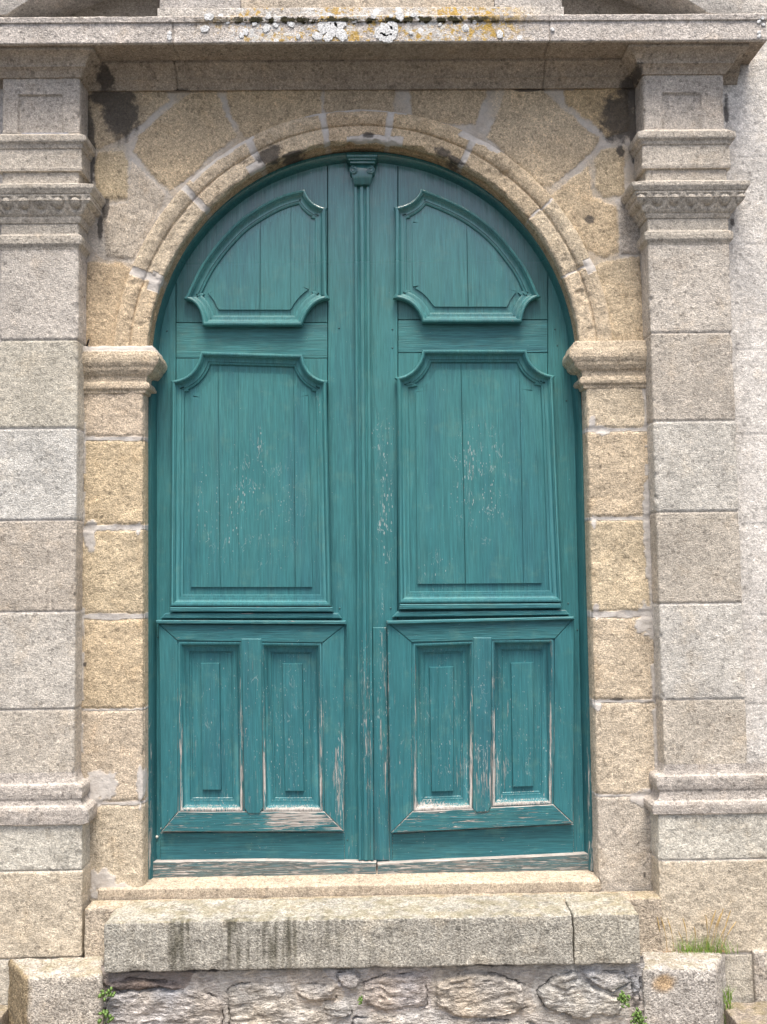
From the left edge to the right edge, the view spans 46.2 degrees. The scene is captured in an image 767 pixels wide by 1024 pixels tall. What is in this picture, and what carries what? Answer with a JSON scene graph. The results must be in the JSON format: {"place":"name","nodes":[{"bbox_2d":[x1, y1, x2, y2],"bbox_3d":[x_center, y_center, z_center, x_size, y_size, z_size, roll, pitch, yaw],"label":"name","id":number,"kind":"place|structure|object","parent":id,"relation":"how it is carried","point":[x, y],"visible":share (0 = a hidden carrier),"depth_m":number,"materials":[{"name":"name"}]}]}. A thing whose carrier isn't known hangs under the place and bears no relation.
{"place":"outdoors","nodes":[
{"label":"outdoors","id":0,"kind":"place"},
{"bbox_2d":[0,1005,8,1023],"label":"pavement","id":1,"kind":"structure","parent":0,"point":[4,1018],"depth_m":3.46,"materials":[{"name":"stone"}]},
{"bbox_2d":[148,152,593,878],"bbox_3d":[-0.061,-0.035,3.884,2.006,3.298,0.140,-1,-3,-1],"label":"door frame","id":2,"kind":"structure","parent":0,"point":[366,596],"depth_m":3.86,"materials":[{"name":"teal paint"}]},
{"bbox_2d":[153,163,375,877],"bbox_3d":[-0.529,-0.027,3.862,0.959,3.116,0.071,-1,-3,-1],"label":"door leaf","id":3,"kind":"structure","parent":2,"relation":"in","point":[257,715],"depth_m":3.86,"materials":[{"name":"teal paint"}]},
{"bbox_2d":[369,163,587,873],"bbox_3d":[0.386,-0.036,3.874,0.964,3.120,0.071,-1,-3,-1],"label":"door leaf","id":4,"kind":"structure","parent":2,"relation":"in","point":[474,520],"depth_m":3.87,"materials":[{"name":"teal paint"}]},
{"bbox_2d":[84,891,662,972],"bbox_3d":[-0.032,1.759,3.493,2.277,0.457,0.259,-1,-3,-1],"label":"doorstep","id":5,"kind":"object","parent":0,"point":[453,930],"visible":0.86,"depth_m":3.38,"materials":[{"name":"stone"}]},
{"bbox_2d":[724,1001,766,1023],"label":"pavement","id":6,"kind":"structure","parent":0,"point":[748,1013],"depth_m":3.44,"materials":[{"name":"stone"}]},
{"label":"ground","id":7,"kind":"structure","parent":0,"visible":0},
{"bbox_2d":[8,956,103,1023],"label":"stone block","id":8,"kind":"structure","parent":7,"relation":"on","point":[64,990],"depth_m":3.35,"materials":[{"name":"stone"}]},
{"bbox_2d":[101,956,644,1023],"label":"rubble wall","id":9,"kind":"structure","parent":7,"relation":"on","point":[573,993],"depth_m":3.39,"materials":[{"name":"grey stone"}]},
{"bbox_2d":[97,1009,114,1023],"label":"weed","id":10,"kind":"object","parent":9,"relation":"attached to","point":[108,1015],"visible":1,"depth_m":3.33,"materials":[{"name":"green plant"}]},
{"bbox_2d":[98,987,115,1001],"bbox_3d":[-1.024,1.787,3.340,0.055,0.057,0.056,-4,-5,41],"label":"weed","id":11,"kind":"object","parent":9,"relation":"attached to","point":[108,992],"visible":1,"depth_m":3.33,"materials":[{"name":"green plant"}]},
{"bbox_2d":[357,995,362,1004],"bbox_3d":[-0.087,1.815,3.353,0.022,0.027,0.053,-1,-3,-1],"label":"weed","id":12,"kind":"object","parent":9,"relation":"attached to","point":[361,1000],"visible":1,"depth_m":3.34,"materials":[{"name":"green plant"}]},
{"bbox_2d":[617,990,630,1007],"bbox_3d":[0.896,1.815,3.361,0.048,0.058,0.051,-1,-3,-1],"label":"weed","id":13,"kind":"object","parent":9,"relation":"attached to","point":[623,996],"visible":1,"depth_m":3.35,"materials":[{"name":"green plant"}]},
{"bbox_2d":[630,1007,646,1023],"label":"weed","id":14,"kind":"object","parent":9,"relation":"attached to","point":[638,1019],"visible":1,"depth_m":3.34,"materials":[{"name":"green plant"}]},
{"bbox_2d":[0,0,766,1004],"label":"church facade","id":15,"kind":"structure","parent":7,"relation":"on","point":[610,156],"depth_m":3.73,"materials":[{"name":"stone"}]},
{"bbox_2d":[641,951,726,1023],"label":"stone block","id":16,"kind":"structure","parent":7,"relation":"on","point":[684,987],"depth_m":3.40,"materials":[{"name":"stone"}]},
{"bbox_2d":[657,908,737,953],"bbox_3d":[1.241,1.652,3.547,0.333,0.177,0.065,-1,-3,-1],"label":"grass clump","id":17,"kind":"object","parent":16,"relation":"on","point":[709,949],"visible":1,"depth_m":3.54,"materials":[{"name":"plant"}]},
{"bbox_2d":[723,985,736,1021],"bbox_3d":[1.337,1.915,3.478,0.073,0.189,0.049,-1,-3,-1],"label":"grass clump","id":18,"kind":"object","parent":7,"relation":"on","point":[728,1001],"visible":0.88,"depth_m":3.48,"materials":[{"name":"green plant"}]}
]}

